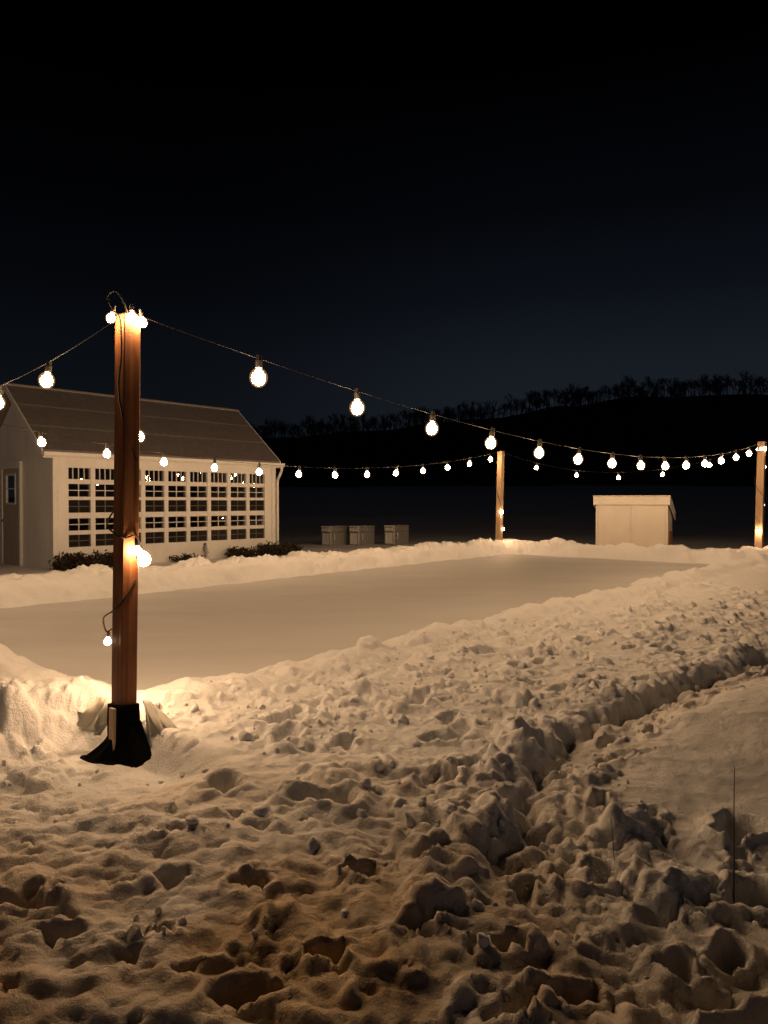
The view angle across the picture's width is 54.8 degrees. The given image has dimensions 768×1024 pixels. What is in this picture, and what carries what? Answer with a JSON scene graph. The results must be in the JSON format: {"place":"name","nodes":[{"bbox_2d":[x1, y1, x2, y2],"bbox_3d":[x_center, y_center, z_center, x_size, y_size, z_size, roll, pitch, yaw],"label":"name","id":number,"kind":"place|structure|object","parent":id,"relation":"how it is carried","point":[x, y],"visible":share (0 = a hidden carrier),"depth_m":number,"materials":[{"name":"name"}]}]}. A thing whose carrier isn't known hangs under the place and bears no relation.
{"place":"outdoors","nodes":[
{"label":"outdoors","id":0,"kind":"place"},
{"bbox_2d":[0,554,708,712],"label":"rink ice","id":1,"kind":"structure","parent":0,"point":[225,629],"depth_m":9.37,"materials":[{"name":"white ice"}]},
{"bbox_3d":[-6.510,0.173,8.709,0.148,3.414,0.200,1,1,39],"label":"timber post","id":2,"kind":"object","parent":1,"relation":"on","visible":0},
{"bbox_2d":[1,424,496,477],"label":"string lights","id":3,"kind":"object","parent":2,"relation":"hanging from","point":[41,442],"visible":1,"depth_m":13.44,"materials":[{"name":"glass"}]},
{"bbox_2d":[0,394,767,1023],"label":"snowy ground","id":4,"kind":"structure","parent":0,"point":[100,864],"depth_m":3.99,"materials":[{"name":"white snow"}]},
{"bbox_2d":[48,550,103,570],"bbox_3d":[-6.363,1.010,15.291,0.690,0.503,1.167,1,1,40],"label":"shrub","id":5,"kind":"object","parent":4,"relation":"on","point":[70,561],"visible":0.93,"depth_m":15.14,"materials":[{"name":"green plant"}]},
{"bbox_2d":[77,695,110,735],"bbox_3d":[-1.833,1.306,4.763,0.235,0.242,0.156,0,1,28],"label":"rink liner","id":6,"kind":"object","parent":4,"relation":"on","point":[93,717],"visible":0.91,"depth_m":4.75,"materials":[{"name":"white plastic"}]},
{"bbox_2d":[96,549,112,566],"bbox_3d":[-5.835,1.024,15.890,0.982,0.456,0.686,0,1,-32],"label":"shrub","id":7,"kind":"object","parent":4,"relation":"on","point":[107,560],"visible":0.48,"depth_m":15.68,"materials":[{"name":"green plant"}]},
{"bbox_2d":[109,707,115,750],"bbox_3d":[-1.692,1.429,4.614,0.056,0.415,0.018,2,2,39],"label":"wood lath","id":8,"kind":"object","parent":4,"relation":"on","point":[112,724],"visible":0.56,"depth_m":4.60,"materials":[{"name":"brown wood"}]},
{"bbox_2d":[111,312,141,706],"bbox_3d":[-1.621,0.338,4.716,0.149,3.194,0.197,1,1,39],"label":"timber post","id":9,"kind":"object","parent":4,"relation":"on","point":[125,572],"visible":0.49,"depth_m":4.65,"materials":[{"name":"wood"}]},
{"bbox_2d":[0,322,112,408],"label":"string lights","id":10,"kind":"object","parent":9,"relation":"hanging from","point":[46,380],"visible":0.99,"depth_m":5.31,"materials":[{"name":"glass"}]},
{"bbox_2d":[80,703,151,767],"bbox_3d":[-1.645,1.451,4.633,0.579,0.471,0.282,1,1,34],"label":"plastic sheet","id":11,"kind":"object","parent":9,"relation":"attached to","point":[132,748],"visible":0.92,"depth_m":4.61,"materials":[{"name":"black plastic"}]},
{"bbox_2d":[103,290,150,644],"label":"post lights","id":12,"kind":"object","parent":9,"relation":"attached to","point":[143,558],"visible":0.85,"depth_m":4.63,"materials":[{"name":"glass"}]},
{"bbox_2d":[128,311,761,468],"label":"string lights","id":13,"kind":"object","parent":9,"relation":"hanging from","point":[258,376],"visible":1,"depth_m":7.27,"materials":[{"name":"glass"}]},
{"bbox_2d":[0,382,284,569],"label":"greenhouse","id":14,"kind":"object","parent":4,"relation":"on","point":[52,486],"visible":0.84,"depth_m":17.05,"materials":[{"name":"white paint"}]},
{"bbox_2d":[1,461,22,565],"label":"door","id":15,"kind":"structure","parent":14,"relation":"in","point":[11,472],"depth_m":16.42,"materials":[{"name":"white paint"}]},
{"bbox_2d":[68,467,89,479],"bbox_3d":[-6.464,-0.812,15.655,0.045,0.248,0.491,1,1,41],"label":"window","id":16,"kind":"structure","parent":14,"relation":"in","point":[68,467],"depth_m":15.74,"materials":[{"name":"paint"}]},
{"bbox_2d":[69,484,89,496],"bbox_3d":[-6.464,-0.458,15.660,0.045,0.275,0.491,1,1,41],"label":"window","id":17,"kind":"structure","parent":14,"relation":"in","point":[78,490],"depth_m":15.66,"materials":[{"name":"paint"}]},
{"bbox_2d":[69,500,89,512],"bbox_3d":[-6.462,-0.120,15.663,0.050,0.270,0.491,1,1,41],"label":"window","id":18,"kind":"structure","parent":14,"relation":"in","point":[75,506],"depth_m":15.66,"materials":[{"name":"glass"}]},
{"bbox_2d":[69,518,89,530],"bbox_3d":[-6.464,0.263,15.670,0.045,0.264,0.491,1,1,41],"label":"window","id":19,"kind":"structure","parent":14,"relation":"in","point":[78,524],"depth_m":15.66,"materials":[{"name":"paint"}]},
{"bbox_2d":[69,534,89,546],"bbox_3d":[-6.462,0.608,15.673,0.050,0.259,0.491,1,1,41],"label":"window","id":20,"kind":"structure","parent":14,"relation":"in","point":[74,540],"depth_m":15.66,"materials":[{"name":"glass"}]},
{"bbox_2d":[95,468,110,479],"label":"window","id":21,"kind":"structure","parent":14,"relation":"in","point":[95,468],"depth_m":16.10,"materials":[{"name":"paint"}]},
{"bbox_2d":[95,484,113,496],"bbox_3d":[-6.072,-0.464,16.113,0.045,0.275,0.491,1,1,41],"label":"window","id":22,"kind":"structure","parent":14,"relation":"in","point":[104,490],"depth_m":16.11,"materials":[{"name":"paint"}]},
{"bbox_2d":[95,500,113,512],"bbox_3d":[-6.070,-0.126,16.116,0.050,0.270,0.491,1,1,41],"label":"window","id":23,"kind":"structure","parent":14,"relation":"in","point":[100,505],"depth_m":16.08,"materials":[{"name":"glass"}]},
{"bbox_2d":[96,534,112,545],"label":"window","id":24,"kind":"structure","parent":14,"relation":"in","point":[101,539],"depth_m":16.09,"materials":[{"name":"glass"}]},
{"bbox_2d":[69,521,151,527],"bbox_3d":[-6.561,0.718,17.141,0.600,0.970,2.300,1,1,41],"label":"potting bench","id":25,"kind":"object","parent":14,"relation":"in","point":[148,525],"visible":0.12,"depth_m":16.80,"materials":[{"name":"brown wood"}]},
{"bbox_2d":[145,485,163,496],"bbox_3d":[-5.290,-0.477,17.010,0.045,0.275,0.491,1,1,41],"label":"window","id":26,"kind":"structure","parent":14,"relation":"in","point":[153,491],"depth_m":17.09,"materials":[{"name":"paint"}]},
{"bbox_2d":[145,500,163,511],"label":"window","id":27,"kind":"structure","parent":14,"relation":"in","point":[150,505],"depth_m":17.00,"materials":[{"name":"glass"}]},
{"bbox_2d":[145,517,163,528],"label":"window","id":28,"kind":"structure","parent":14,"relation":"in","point":[153,522],"depth_m":17.02,"materials":[{"name":"paint"}]},
{"bbox_2d":[146,532,163,543],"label":"window","id":29,"kind":"structure","parent":14,"relation":"in","point":[151,537],"depth_m":17.01,"materials":[{"name":"glass"}]},
{"bbox_2d":[148,470,163,480],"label":"window","id":30,"kind":"structure","parent":14,"relation":"in","point":[148,470],"depth_m":17.00,"materials":[{"name":"paint"}]},
{"bbox_2d":[168,486,185,496],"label":"window","id":31,"kind":"structure","parent":14,"relation":"in","point":[176,491],"depth_m":17.56,"materials":[{"name":"paint"}]},
{"bbox_2d":[168,500,185,511],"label":"window","id":32,"kind":"structure","parent":14,"relation":"in","point":[173,505],"depth_m":17.45,"materials":[{"name":"glass"}]},
{"bbox_2d":[168,516,185,527],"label":"window","id":33,"kind":"structure","parent":14,"relation":"in","point":[180,516],"depth_m":17.49,"materials":[{"name":"paint"}]},
{"bbox_2d":[169,471,185,481],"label":"window","id":34,"kind":"structure","parent":14,"relation":"in","point":[171,471],"depth_m":17.54,"materials":[{"name":"paint"}]},
{"bbox_2d":[169,531,185,542],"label":"window","id":35,"kind":"structure","parent":14,"relation":"in","point":[174,536],"depth_m":17.47,"materials":[{"name":"glass"}]},
{"bbox_2d":[155,519,241,527],"bbox_3d":[-4.789,0.690,19.178,0.600,0.970,2.300,1,1,41],"label":"potting bench","id":36,"kind":"object","parent":14,"relation":"in","point":[156,524],"visible":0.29,"depth_m":18.67,"materials":[{"name":"brown wood"}]},
{"bbox_2d":[190,486,206,496],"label":"window","id":37,"kind":"structure","parent":14,"relation":"in","point":[197,491],"depth_m":18.02,"materials":[{"name":"paint"}]},
{"bbox_2d":[190,500,206,510],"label":"window","id":38,"kind":"structure","parent":14,"relation":"in","point":[195,505],"depth_m":17.90,"materials":[{"name":"glass"}]},
{"bbox_2d":[190,516,206,526],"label":"window","id":39,"kind":"structure","parent":14,"relation":"in","point":[197,521],"depth_m":17.92,"materials":[{"name":"paint"}]},
{"bbox_2d":[190,530,206,541],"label":"window","id":40,"kind":"structure","parent":14,"relation":"in","point":[201,535],"depth_m":17.91,"materials":[{"name":"glass"}]},
{"bbox_2d":[193,472,206,481],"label":"window","id":41,"kind":"structure","parent":14,"relation":"in","point":[193,472],"depth_m":18.00,"materials":[{"name":"paint"}]},
{"bbox_2d":[211,472,226,482],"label":"window","id":42,"kind":"structure","parent":14,"relation":"in","point":[211,472],"depth_m":18.35,"materials":[{"name":"paint"}]},
{"bbox_2d":[211,486,226,497],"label":"window","id":43,"kind":"structure","parent":14,"relation":"in","point":[211,486],"depth_m":18.38,"materials":[{"name":"paint"}]},
{"bbox_2d":[211,500,226,510],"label":"window","id":44,"kind":"structure","parent":14,"relation":"in","point":[216,505],"depth_m":18.36,"materials":[{"name":"glass"}]},
{"bbox_2d":[211,516,226,526],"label":"window","id":45,"kind":"structure","parent":14,"relation":"in","point":[218,516],"depth_m":18.36,"materials":[{"name":"paint"}]},
{"bbox_2d":[211,530,226,540],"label":"window","id":46,"kind":"structure","parent":14,"relation":"in","point":[215,534],"depth_m":18.35,"materials":[{"name":"glass"}]},
{"bbox_2d":[231,487,245,497],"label":"window","id":47,"kind":"structure","parent":14,"relation":"in","point":[237,492],"depth_m":18.87,"materials":[{"name":"paint"}]},
{"bbox_2d":[231,500,245,510],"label":"window","id":48,"kind":"structure","parent":14,"relation":"in","point":[236,505],"depth_m":18.81,"materials":[{"name":"glass"}]},
{"bbox_2d":[231,515,245,525],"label":"window","id":49,"kind":"structure","parent":14,"relation":"in","point":[237,520],"depth_m":18.93,"materials":[{"name":"paint"}]},
{"bbox_2d":[231,529,245,539],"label":"window","id":50,"kind":"structure","parent":14,"relation":"in","point":[235,533],"depth_m":18.82,"materials":[{"name":"glass"}]},
{"bbox_2d":[233,473,245,482],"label":"window","id":51,"kind":"structure","parent":14,"relation":"in","point":[233,473],"depth_m":18.89,"materials":[{"name":"paint"}]},
{"bbox_2d":[250,487,263,497],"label":"window","id":52,"kind":"structure","parent":14,"relation":"in","point":[255,492],"depth_m":19.28,"materials":[{"name":"paint"}]},
{"bbox_2d":[250,500,263,510],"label":"window","id":53,"kind":"structure","parent":14,"relation":"in","point":[255,505],"depth_m":19.26,"materials":[{"name":"glass"}]},
{"bbox_2d":[250,528,263,538],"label":"window","id":54,"kind":"structure","parent":14,"relation":"in","point":[259,532],"depth_m":19.28,"materials":[{"name":"glass"}]},
{"bbox_2d":[252,474,263,483],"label":"window","id":55,"kind":"structure","parent":14,"relation":"in","point":[252,474],"depth_m":19.34,"materials":[{"name":"paint"}]},
{"bbox_2d":[142,700,177,747],"bbox_3d":[-1.425,1.342,4.663,0.277,0.289,0.219,1,1,33],"label":"rink liner","id":56,"kind":"object","parent":4,"relation":"on","point":[157,719],"visible":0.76,"depth_m":4.64,"materials":[{"name":"white plastic"}]},
{"bbox_2d":[169,553,205,561],"bbox_3d":[-4.651,1.098,17.343,0.702,0.325,0.763,0,1,31],"label":"shrub","id":57,"kind":"object","parent":4,"relation":"on","point":[184,557],"visible":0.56,"depth_m":17.27,"materials":[{"name":"green plant"}]},
{"bbox_2d":[200,543,209,556],"bbox_3d":[-4.250,0.973,17.591,0.305,0.502,0.279,0,1,-27],"label":"dwarf conifer","id":58,"kind":"object","parent":4,"relation":"on","point":[205,548],"visible":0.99,"depth_m":17.61,"materials":[{"name":"green plant"}]},
{"bbox_2d":[224,546,266,557],"bbox_3d":[-3.543,1.021,18.504,0.682,0.433,1.072,1,1,39],"label":"shrub","id":59,"kind":"object","parent":4,"relation":"on","point":[238,552],"visible":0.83,"depth_m":18.42,"materials":[{"name":"green plant"}]},
{"bbox_2d":[256,540,292,555],"bbox_3d":[-2.914,0.970,19.147,0.706,0.499,1.106,1,1,34],"label":"shrub","id":60,"kind":"object","parent":4,"relation":"on","point":[272,549],"visible":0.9,"depth_m":19.09,"materials":[{"name":"green plant"}]},
{"bbox_2d":[281,541,303,553],"bbox_3d":[-2.478,0.983,19.854,0.901,0.437,0.680,-1,1,-43],"label":"shrub","id":61,"kind":"object","parent":4,"relation":"on","point":[295,547],"visible":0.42,"depth_m":19.77,"materials":[{"name":"green plant"}]},
{"bbox_2d":[321,525,347,544],"bbox_3d":[-1.607,0.773,24.200,0.503,0.644,0.880,1,1,39],"label":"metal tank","id":62,"kind":"object","parent":4,"relation":"on","point":[334,535],"visible":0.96,"depth_m":23.94,"materials":[{"name":"metal"}]},
{"bbox_2d":[349,525,374,545],"bbox_3d":[-0.707,0.771,24.350,0.503,0.644,0.880,1,1,39],"label":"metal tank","id":63,"kind":"object","parent":4,"relation":"on","point":[361,535],"visible":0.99,"depth_m":24.10,"materials":[{"name":"metal"}]},
{"bbox_2d":[495,451,503,540],"bbox_3d":[3.219,0.009,20.538,0.198,3.414,0.242,1,1,39],"label":"timber post","id":64,"kind":"object","parent":4,"relation":"on","point":[500,491],"visible":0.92,"depth_m":20.46,"materials":[{"name":"wood"}]},
{"bbox_2d":[495,477,503,529],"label":"post lights","id":65,"kind":"object","parent":64,"relation":"attached to","point":[500,503],"visible":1,"depth_m":20.44,"materials":[{"name":"glass"}]},
{"bbox_2d":[249,371,767,486],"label":"woods","id":66,"kind":"object","parent":4,"relation":"on","point":[473,413],"visible":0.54,"depth_m":126.99,"materials":[{"name":"black plant"}]},
{"bbox_2d":[610,818,614,859],"bbox_3d":[1.011,1.469,3.272,0.023,0.240,0.008,0,1,0],"label":"dry stalk","id":67,"kind":"object","parent":4,"relation":"on","point":[613,841],"visible":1,"depth_m":3.27,"materials":[{"name":"brown plant"}]},
{"bbox_2d":[593,495,675,547],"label":"storage shed","id":68,"kind":"structure","parent":4,"relation":"on","point":[643,520],"depth_m":20.51,"materials":[{"name":"beige wood"}]},
{"bbox_2d":[598,505,630,545],"bbox_3d":[6.459,0.413,20.761,0.891,1.280,0.014,0,1,28],"label":"door panel","id":69,"kind":"structure","parent":68,"relation":"in","point":[614,521],"depth_m":20.76,"materials":[{"name":"beige wood"}]},
{"bbox_2d":[631,505,664,547],"bbox_3d":[7.253,0.419,20.339,0.891,1.280,0.014,0,1,28],"label":"door panel","id":70,"kind":"structure","parent":68,"relation":"in","point":[647,521],"depth_m":20.34,"materials":[{"name":"beige wood"}]},
{"bbox_2d":[733,767,734,903],"bbox_3d":[1.475,1.381,3.121,0.007,0.620,0.009,0,1,0],"label":"dry stalk","id":71,"kind":"object","parent":4,"relation":"on","point":[734,842],"visible":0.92,"depth_m":3.12,"materials":[{"name":"brown plant"}]},
{"bbox_2d":[754,441,765,548],"bbox_3d":[8.893,0.041,17.517,0.222,3.434,0.265,1,1,39],"label":"timber post","id":72,"kind":"object","parent":4,"relation":"on","point":[760,498],"visible":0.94,"depth_m":17.43,"materials":[{"name":"wood"}]},
{"bbox_2d":[503,448,746,478],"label":"string lights","id":73,"kind":"object","parent":72,"relation":"hanging from","point":[618,477],"visible":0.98,"depth_m":19.00,"materials":[{"name":"glass"}]},
{"bbox_2d":[753,443,766,531],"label":"post lights","id":74,"kind":"object","parent":72,"relation":"attached to","point":[764,448],"visible":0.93,"depth_m":17.39,"materials":[{"name":"rubber"}]},
{"bbox_2d":[0,0,767,437],"label":"sky","id":75,"kind":"structure","parent":0,"point":[433,204],"materials":[{"name":"black"}]},
{"bbox_2d":[384,525,408,544],"bbox_3d":[0.433,0.758,24.599,0.503,0.644,0.880,1,1,39],"label":"wooden crate","id":76,"kind":"object","parent":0,"point":[396,534],"visible":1,"depth_m":24.34,"materials":[{"name":"wood"}]}
]}

